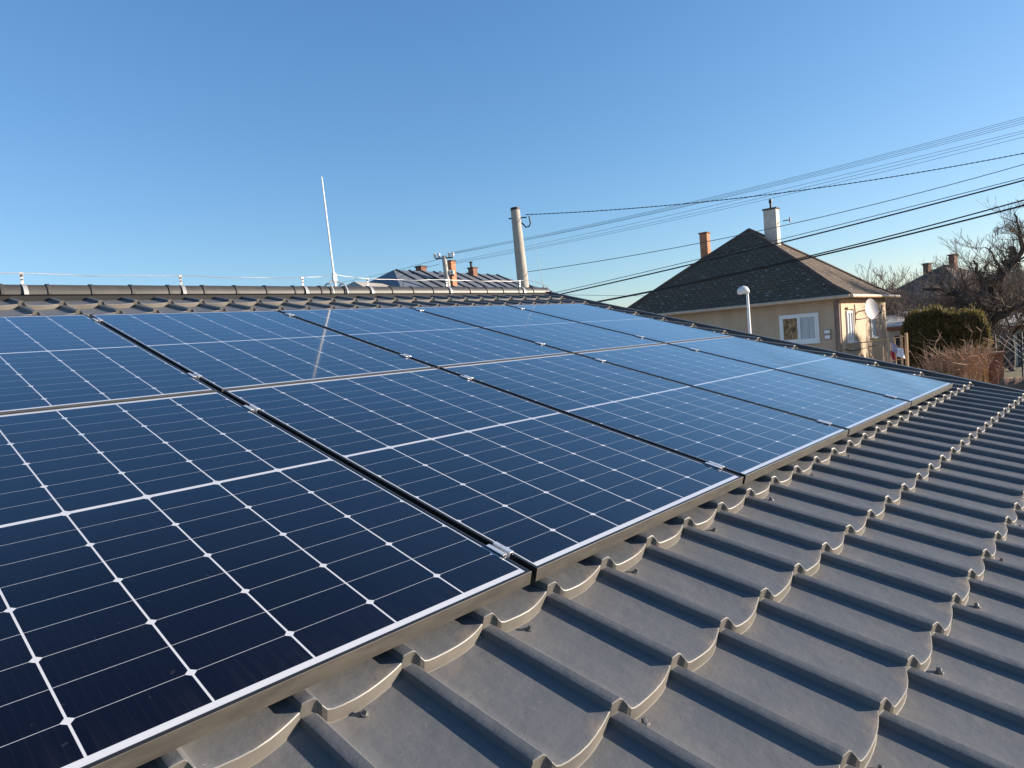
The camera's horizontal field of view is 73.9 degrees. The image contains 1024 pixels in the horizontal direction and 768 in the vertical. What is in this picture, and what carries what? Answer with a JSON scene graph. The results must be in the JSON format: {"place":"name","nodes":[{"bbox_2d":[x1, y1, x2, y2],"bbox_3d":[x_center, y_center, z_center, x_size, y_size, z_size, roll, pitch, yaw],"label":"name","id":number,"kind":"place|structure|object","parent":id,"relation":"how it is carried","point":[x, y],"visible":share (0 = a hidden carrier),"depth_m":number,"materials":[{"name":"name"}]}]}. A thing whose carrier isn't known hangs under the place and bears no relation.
{"place":"outdoors","nodes":[
{"label":"outdoors","id":0,"kind":"place"},
{"bbox_2d":[0,0,1023,307],"label":"sky","id":1,"kind":"structure","parent":0,"point":[156,139],"materials":[{"name":"blue"}]},
{"bbox_2d":[627,199,899,361],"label":"house","id":2,"kind":"structure","parent":0,"point":[816,302],"depth_m":27.89,"materials":[{"name":"grey tile"}]},
{"bbox_2d":[779,312,821,343],"bbox_3d":[10.988,-2.097,26.085,1.566,1.154,0.150,-2,4,40],"label":"window","id":3,"kind":"structure","parent":2,"relation":"in","point":[796,328],"depth_m":26.06,"materials":[{"name":"white paint"}]},
{"bbox_2d":[845,307,857,342],"bbox_3d":[12.923,-2.248,25.915,0.170,1.367,0.994,-2,4,40],"label":"window","id":4,"kind":"structure","parent":2,"relation":"in","point":[850,317],"depth_m":25.92,"materials":[{"name":"white paint"}]},
{"bbox_2d":[858,299,881,319],"bbox_3d":[14.019,-2.928,26.703,0.793,0.839,0.580,-3,4,22],"label":"satellite dish","id":5,"kind":"object","parent":2,"relation":"attached to","point":[871,308],"visible":1,"depth_m":26.75,"materials":[{"name":"grey paint"}]},
{"bbox_2d":[870,318,878,338],"bbox_3d":[15.388,-2.445,28.901,0.170,1.001,0.871,-2,4,40],"label":"window","id":6,"kind":"structure","parent":2,"relation":"in","point":[873,323],"depth_m":28.90,"materials":[{"name":"white glass"}]},
{"bbox_2d":[597,199,1023,301],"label":"power line","id":7,"kind":"object","parent":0,"point":[838,248],"visible":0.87,"depth_m":18.34,"materials":[{"name":"black rubber"}]},
{"bbox_2d":[598,205,1023,301],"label":"power line","id":8,"kind":"object","parent":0,"point":[827,253],"visible":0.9,"depth_m":18.48,"materials":[{"name":"black rubber"}]},
{"bbox_2d":[982,366,1021,377],"bbox_3d":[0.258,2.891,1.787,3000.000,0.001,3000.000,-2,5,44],"label":"ground","id":9,"kind":"structure","parent":0,"point":[1017,373],"depth_m":29.37,"materials":[{"name":"green"}]},
{"bbox_2d":[346,281,387,286],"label":"outbuilding","id":10,"kind":"structure","parent":9,"relation":"on","point":[360,284],"depth_m":31.08,"materials":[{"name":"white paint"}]},
{"bbox_2d":[433,252,454,286],"bbox_3d":[-3.207,-2.834,35.807,1.132,8.072,0.395,-4,3,8],"label":"utility pole","id":11,"kind":"object","parent":9,"relation":"on","point":[447,274],"visible":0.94,"depth_m":35.49,"materials":[{"name":"grey metal"}]},
{"bbox_2d":[452,123,1023,253],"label":"power line","id":12,"kind":"object","parent":11,"relation":"attached to","point":[767,187],"visible":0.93,"depth_m":27.30,"materials":[{"name":"grey"}]},
{"bbox_2d":[454,119,1022,252],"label":"power line","id":13,"kind":"object","parent":11,"relation":"attached to","point":[765,185],"visible":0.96,"depth_m":27.16,"materials":[{"name":"grey"}]},
{"bbox_2d":[454,117,1022,251],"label":"power line","id":14,"kind":"object","parent":11,"relation":"attached to","point":[763,184],"visible":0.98,"depth_m":27.62,"materials":[{"name":"grey"}]},
{"bbox_2d":[455,137,1021,263],"bbox_3d":[10.850,-7.990,27.373,32.589,2.078,0.012,-3,4,30],"label":"power line","id":15,"kind":"object","parent":11,"relation":"attached to","point":[761,200],"visible":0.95,"depth_m":27.59,"materials":[{"name":"grey"}]},
{"bbox_2d":[455,133,1022,262],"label":"power line","id":16,"kind":"object","parent":11,"relation":"attached to","point":[766,196],"visible":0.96,"depth_m":27.62,"materials":[{"name":"grey"}]},
{"bbox_2d":[458,131,1020,260],"bbox_3d":[10.881,-8.100,27.367,32.471,2.027,0.012,-3,4,30],"label":"power line","id":17,"kind":"object","parent":11,"relation":"attached to","point":[764,193],"visible":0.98,"depth_m":27.53,"materials":[{"name":"grey"}]},
{"bbox_2d":[459,121,1023,252],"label":"power line","id":18,"kind":"object","parent":11,"relation":"attached to","point":[779,183],"visible":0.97,"depth_m":27.29,"materials":[{"name":"grey"}]},
{"bbox_2d":[369,260,554,292],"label":"house","id":19,"kind":"structure","parent":9,"relation":"on","point":[424,276],"depth_m":38.09,"materials":[{"name":"grey"}]},
{"bbox_2d":[0,284,1023,767],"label":"roof","id":20,"kind":"structure","parent":9,"relation":"on","point":[854,600],"depth_m":1.61,"materials":[{"name":"grey metal"}]},
{"bbox_2d":[19,272,28,293],"bbox_3d":[-3.293,-0.671,4.582,0.168,0.160,0.026,-2,5,43],"label":"conductor bracket","id":21,"kind":"object","parent":20,"relation":"attached to","point":[25,288],"visible":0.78,"depth_m":4.55,"materials":[{"name":"metal"}]},
{"bbox_2d":[0,273,547,287],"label":"lightning conductor","id":22,"kind":"object","parent":21,"relation":"attached to","point":[235,277],"visible":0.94,"depth_m":5.58,"materials":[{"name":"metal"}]},
{"bbox_2d":[178,275,186,293],"bbox_3d":[-2.585,-0.772,5.324,0.026,0.160,0.168,-8,4,-40],"label":"conductor bracket","id":23,"kind":"object","parent":20,"relation":"attached to","point":[182,286],"visible":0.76,"depth_m":5.29,"materials":[{"name":"grey metal"}]},
{"bbox_2d":[300,277,308,293],"bbox_3d":[-1.866,-0.876,6.080,0.026,0.160,0.168,-8,4,-42],"label":"conductor bracket","id":24,"kind":"object","parent":20,"relation":"attached to","point":[305,287],"visible":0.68,"depth_m":6.06,"materials":[{"name":"grey metal"}]},
{"bbox_2d":[321,176,348,292],"bbox_3d":[-1.679,-1.366,6.290,0.184,1.085,0.164,-2,5,44],"label":"lightning rod","id":25,"kind":"object","parent":20,"relation":"on","point":[334,278],"visible":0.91,"depth_m":6.28,"materials":[{"name":"white paint"}]},
{"bbox_2d":[366,278,374,293],"bbox_3d":[-1.389,-0.945,6.580,0.026,0.160,0.168,-8,4,-43],"label":"conductor bracket","id":26,"kind":"object","parent":20,"relation":"attached to","point":[371,287],"visible":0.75,"depth_m":6.56,"materials":[{"name":"grey metal"}]},
{"bbox_2d":[445,279,452,292],"bbox_3d":[-0.696,-1.044,7.307,0.026,0.160,0.168,-7,4,-40],"label":"conductor bracket","id":27,"kind":"object","parent":20,"relation":"attached to","point":[450,288],"visible":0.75,"depth_m":7.29,"materials":[{"name":"grey metal"}]},
{"bbox_2d":[737,286,751,333],"bbox_3d":[7.177,-0.889,20.755,0.371,4.194,0.224,-5,3,0],"label":"street lamp","id":28,"kind":"object","parent":9,"relation":"on","point":[743,290],"visible":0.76,"depth_m":20.63,"materials":[{"name":"white metal"}]},
{"bbox_2d":[861,333,908,365],"bbox_3d":[12.295,-0.471,22.410,1.364,2.324,0.096,-3,4,29],"label":"wooden trellis","id":29,"kind":"object","parent":9,"relation":"on","point":[906,358],"visible":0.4,"depth_m":22.11,"materials":[{"name":"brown wood"}]},
{"bbox_2d":[890,351,895,359],"bbox_3d":[12.364,-0.925,22.109,0.166,0.343,0.108,-2,5,44],"label":"hanging cloth","id":30,"kind":"object","parent":29,"relation":"hanging from","point":[892,355],"visible":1,"depth_m":22.09,"materials":[{"name":"red fabric"}]},
{"bbox_2d":[891,343,897,352],"bbox_3d":[12.392,-1.160,22.068,0.198,0.376,0.100,-3,4,30],"label":"hanging cloth","id":31,"kind":"object","parent":29,"relation":"hanging from","point":[893,346],"visible":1,"depth_m":22.06,"materials":[{"name":"purple fabric"}]},
{"bbox_2d":[895,347,904,357],"bbox_3d":[12.529,-1.016,22.006,0.278,0.412,0.100,-3,4,30],"label":"hanging cloth","id":32,"kind":"object","parent":29,"relation":"hanging from","point":[900,351],"visible":1,"depth_m":22.00,"materials":[{"name":"white fabric"}]},
{"bbox_2d":[854,259,922,315],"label":"bare tree","id":33,"kind":"object","parent":9,"relation":"on","point":[873,270],"visible":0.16,"depth_m":41.14,"materials":[{"name":"brown plant"}]},
{"bbox_2d":[872,280,909,316],"bbox_3d":[20.392,-3.268,37.795,3.935,4.863,3.854,-2,5,44],"label":"bare tree","id":34,"kind":"object","parent":9,"relation":"on","point":[902,315],"visible":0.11,"depth_m":37.16,"materials":[{"name":"brown plant"}]},
{"bbox_2d":[875,267,928,315],"bbox_3d":[21.073,-3.806,39.000,4.095,5.681,3.666,-5,3,-1],"label":"bare tree","id":35,"kind":"object","parent":9,"relation":"on","point":[891,284],"visible":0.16,"depth_m":38.10,"materials":[{"name":"brown plant"}]},
{"bbox_2d":[886,315,924,366],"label":"flat garage","id":36,"kind":"structure","parent":9,"relation":"on","point":[893,325],"depth_m":33.21,"materials":[{"name":"white paint"}]},
{"bbox_2d":[894,336,924,366],"bbox_3d":[19.401,-1.457,33.114,1.458,1.879,0.050,-4,3,7],"label":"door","id":37,"kind":"structure","parent":36,"relation":"in","point":[897,340],"depth_m":33.14,"materials":[{"name":"brown metal"}]},
{"bbox_2d":[874,274,972,349],"bbox_3d":[20.361,-3.133,34.674,5.742,4.997,4.402,-2,5,44],"label":"bare tree","id":38,"kind":"object","parent":9,"relation":"on","point":[903,297],"visible":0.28,"depth_m":35.64,"materials":[{"name":"brown plant"}]},
{"bbox_2d":[889,254,985,309],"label":"house","id":39,"kind":"structure","parent":9,"relation":"on","point":[951,258],"depth_m":51.37,"materials":[{"name":"tile"}]},
{"bbox_2d":[898,332,981,372],"bbox_3d":[14.724,-0.671,23.502,1.735,2.208,2.890,2,8,64],"label":"dry shrub","id":40,"kind":"object","parent":9,"relation":"on","point":[931,358],"visible":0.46,"depth_m":23.76,"materials":[{"name":"brown plant"}]},
{"bbox_2d":[925,275,954,307],"bbox_3d":[24.155,-3.689,38.203,2.969,5.030,2.590,-2,5,44],"label":"bare tree","id":41,"kind":"object","parent":9,"relation":"on","point":[932,294],"visible":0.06,"depth_m":38.23,"materials":[{"name":"brown plant"}]},
{"bbox_2d":[899,302,992,381],"bbox_3d":[16.508,-1.481,25.957,2.957,3.370,2.222,-3,4,33],"label":"clipped hedge","id":42,"kind":"object","parent":9,"relation":"on","point":[929,322],"visible":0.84,"depth_m":25.37,"materials":[{"name":"green plant"}]},
{"bbox_2d":[909,343,991,380],"bbox_3d":[14.783,-0.484,23.254,1.729,1.852,2.781,6,12,73],"label":"dry shrub","id":43,"kind":"object","parent":9,"relation":"on","point":[947,366],"visible":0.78,"depth_m":23.06,"materials":[{"name":"brown plant"}]},
{"bbox_2d":[893,262,1023,316],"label":"thicket","id":44,"kind":"object","parent":9,"relation":"on","point":[920,286],"visible":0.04,"depth_m":46.37,"materials":[{"name":"brown plant"}]},
{"bbox_2d":[897,185,1023,351],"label":"tree","id":45,"kind":"object","parent":9,"relation":"on","point":[989,303],"visible":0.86,"depth_m":29.15,"materials":[{"name":"brown plant"}]},
{"bbox_2d":[912,339,1015,383],"bbox_3d":[15.449,-0.582,23.346,3.032,1.924,1.673,-5,3,0],"label":"dry shrub","id":46,"kind":"object","parent":9,"relation":"on","point":[973,361],"visible":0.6,"depth_m":23.20,"materials":[{"name":"brown plant"}]},
{"bbox_2d":[904,267,1023,346],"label":"bare tree","id":47,"kind":"object","parent":9,"relation":"on","point":[1013,283],"visible":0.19,"depth_m":31.57,"materials":[{"name":"brown plant"}]},
{"bbox_2d":[925,255,1011,326],"bbox_3d":[26.197,-4.264,38.945,4.357,5.790,3.985,-4,3,4],"label":"bare tree","id":48,"kind":"object","parent":9,"relation":"on","point":[957,276],"visible":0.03,"depth_m":38.84,"materials":[{"name":"brown plant"}]},
{"bbox_2d":[917,321,1023,382],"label":"dry shrub","id":49,"kind":"object","parent":9,"relation":"on","point":[986,380],"visible":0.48,"depth_m":24.08,"materials":[{"name":"brown plant"}]},
{"bbox_2d":[954,261,1020,370],"bbox_3d":[21.277,-3.061,30.698,2.870,5.132,3.306,-2,5,44],"label":"bare tree","id":50,"kind":"object","parent":9,"relation":"on","point":[1012,362],"visible":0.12,"depth_m":30.19,"materials":[{"name":"brown plant"}]},
{"bbox_2d":[954,278,1023,350],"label":"bare tree","id":51,"kind":"object","parent":9,"relation":"on","point":[1015,329],"visible":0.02,"depth_m":31.95,"materials":[{"name":"brown plant"}]},
{"bbox_2d":[967,264,1023,335],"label":"bare tree","id":52,"kind":"object","parent":9,"relation":"on","point":[1012,299],"visible":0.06,"depth_m":32.34,"materials":[{"name":"brown plant"}]},
{"bbox_2d":[987,351,1005,384],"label":"brick pillar","id":53,"kind":"structure","parent":9,"relation":"on","point":[998,356],"depth_m":23.55,"materials":[{"name":"brown brick"}]},
{"bbox_2d":[994,332,1023,376],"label":"fence","id":54,"kind":"object","parent":9,"relation":"on","point":[1022,351],"visible":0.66,"depth_m":26.71,"materials":[{"name":"silver metal"}]},
{"bbox_2d":[997,313,1023,365],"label":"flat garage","id":55,"kind":"structure","parent":9,"relation":"on","point":[1007,355],"depth_m":32.25,"materials":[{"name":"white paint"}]},
{"bbox_2d":[1017,333,1023,365],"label":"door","id":56,"kind":"structure","parent":55,"relation":"in","point":[1018,334],"depth_m":32.15,"materials":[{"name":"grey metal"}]},
{"bbox_2d":[998,377,1023,389],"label":"terrain bank","id":57,"kind":"structure","parent":0,"point":[1015,382],"depth_m":19.46,"materials":[{"name":"brown soil"}]},
{"bbox_2d":[1008,246,1022,281],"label":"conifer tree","id":58,"kind":"object","parent":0,"point":[1010,261],"visible":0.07,"depth_m":46.11,"materials":[{"name":"green plant"}]},
{"label":"mounting rail","id":59,"kind":"object","parent":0,"visible":0},
{"bbox_2d":[0,391,531,767],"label":"solar panel","id":60,"kind":"object","parent":59,"relation":"on","point":[177,571],"visible":1,"depth_m":1.50,"materials":[{"name":"blue glass"}]},
{"bbox_2d":[223,368,742,581],"bbox_3d":[-0.170,0.198,2.626,1.722,0.037,1.134,19,18,41],"label":"solar panel","id":61,"kind":"object","parent":59,"relation":"on","point":[541,491],"visible":0.9,"depth_m":2.38,"materials":[{"name":"blue glass"}]},
{"bbox_2d":[486,541,512,558],"bbox_3d":[-0.033,0.430,1.726,0.062,0.031,0.038,19,18,41],"label":"panel clamp","id":62,"kind":"object","parent":59,"relation":"attached to","point":[499,548],"visible":0.64,"depth_m":1.72,"materials":[{"name":"metal"}]},
{"bbox_2d":[439,353,847,483],"bbox_3d":[0.622,0.083,3.457,1.722,0.036,1.134,19,18,41],"label":"solar panel","id":63,"kind":"object","parent":59,"relation":"on","point":[748,441],"visible":0.88,"depth_m":3.27,"materials":[{"name":"blue glass"}]},
{"bbox_2d":[705,461,724,468],"bbox_3d":[0.759,0.316,2.558,0.062,0.031,0.038,19,18,41],"label":"panel clamp","id":64,"kind":"object","parent":59,"relation":"attached to","point":[714,464],"visible":0.52,"depth_m":2.55,"materials":[{"name":"grey metal"}]},
{"bbox_2d":[575,343,910,435],"bbox_3d":[1.414,-0.030,4.289,1.722,0.036,1.134,19,18,41],"label":"solar panel","id":65,"kind":"object","parent":59,"relation":"on","point":[852,410],"visible":0.86,"depth_m":4.14,"materials":[{"name":"blue glass"}]},
{"bbox_2d":[817,419,831,424],"bbox_3d":[1.551,0.202,3.389,0.062,0.031,0.038,19,18,41],"label":"panel clamp","id":66,"kind":"object","parent":59,"relation":"attached to","point":[826,422],"visible":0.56,"depth_m":3.38,"materials":[{"name":"grey metal"}]},
{"label":"mounting rail","id":67,"kind":"object","parent":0,"visible":0},
{"bbox_2d":[243,404,259,412],"bbox_3d":[-0.993,0.102,2.595,0.062,0.031,0.038,19,18,41],"label":"panel clamp","id":68,"kind":"object","parent":67,"relation":"attached to","point":[252,407],"visible":0.57,"depth_m":2.59,"materials":[{"name":"grey metal"}]},
{"bbox_2d":[460,375,472,379],"bbox_3d":[-0.231,-0.023,3.455,0.062,0.031,0.038,19,18,41],"label":"panel clamp","id":69,"kind":"object","parent":67,"relation":"attached to","point":[467,377],"visible":0.52,"depth_m":3.45,"materials":[{"name":"grey metal"}]},
{"bbox_2d":[667,336,952,406],"bbox_3d":[2.206,-0.144,5.120,1.722,0.037,1.134,19,18,41],"label":"solar panel","id":70,"kind":"object","parent":67,"relation":"on","point":[914,389],"visible":0.88,"depth_m":4.99,"materials":[{"name":"blue glass"}]},
{"label":"mounting rail","id":71,"kind":"object","parent":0,"visible":0},
{"bbox_2d":[0,314,216,413],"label":"solar panel","id":72,"kind":"object","parent":71,"relation":"attached to","point":[53,361],"visible":0.8,"depth_m":2.88,"materials":[{"name":"blue glass"}]},
{"bbox_2d":[187,372,201,378],"bbox_3d":[-1.368,-0.027,2.935,0.062,0.031,0.038,19,18,41],"label":"panel clamp","id":73,"kind":"object","parent":71,"relation":"attached to","point":[196,375],"visible":0.54,"depth_m":2.93,"materials":[{"name":"grey metal"}]},
{"bbox_2d":[89,310,434,392],"bbox_3d":[-1.416,-0.228,3.754,1.722,0.036,1.134,19,18,41],"label":"solar panel","id":74,"kind":"object","parent":71,"relation":"on","point":[220,351],"visible":0.76,"depth_m":3.60,"materials":[{"name":"blue glass"}]},
{"bbox_2d":[277,307,569,367],"bbox_3d":[-0.624,-0.342,4.586,1.722,0.036,1.134,19,18,41],"label":"solar panel","id":75,"kind":"object","parent":71,"relation":"on","point":[435,341],"visible":0.76,"depth_m":4.46,"materials":[{"name":"blue glass"}]},
{"bbox_2d":[409,305,663,353],"bbox_3d":[0.168,-0.456,5.417,1.722,0.037,1.134,19,18,41],"label":"solar panel","id":76,"kind":"object","parent":71,"relation":"attached to","point":[570,336],"visible":0.71,"depth_m":5.31,"materials":[{"name":"blue glass"}]},
{"label":"mounting rail","id":77,"kind":"object","parent":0,"visible":0},
{"bbox_2d":[508,303,730,342],"bbox_3d":[0.960,-0.571,6.249,1.722,0.035,1.134,19,18,41],"label":"solar panel","id":78,"kind":"object","parent":77,"relation":"on","point":[644,327],"visible":0.77,"depth_m":6.16,"materials":[{"name":"blue glass"}]},
{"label":"road","id":79,"kind":"structure","parent":0,"visible":0},
{"bbox_2d":[509,207,530,286],"bbox_3d":[0.532,-1.980,21.920,0.558,7.343,0.543,-2,5,44],"label":"utility pole","id":80,"kind":"object","parent":79,"relation":"on","point":[520,257],"visible":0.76,"depth_m":21.65,"materials":[{"name":"concrete"}]},
{"bbox_2d":[525,153,1023,214],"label":"power line","id":81,"kind":"object","parent":80,"relation":"attached to","point":[786,192],"visible":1,"depth_m":20.06,"materials":[{"name":"black rubber"}]},
{"bbox_2d":[527,164,1023,271],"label":"power line","id":82,"kind":"object","parent":80,"relation":"attached to","point":[784,225],"visible":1,"depth_m":20.13,"materials":[{"name":"grey"}]},
{"bbox_2d":[555,177,1023,292],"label":"power line","id":83,"kind":"object","parent":80,"relation":"attached to","point":[799,234],"visible":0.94,"depth_m":19.14,"materials":[{"name":"black rubber"}]},
{"bbox_2d":[561,180,1023,293],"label":"power line","id":84,"kind":"object","parent":80,"relation":"attached to","point":[801,237],"visible":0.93,"depth_m":19.14,"materials":[{"name":"black rubber"}]}
]}

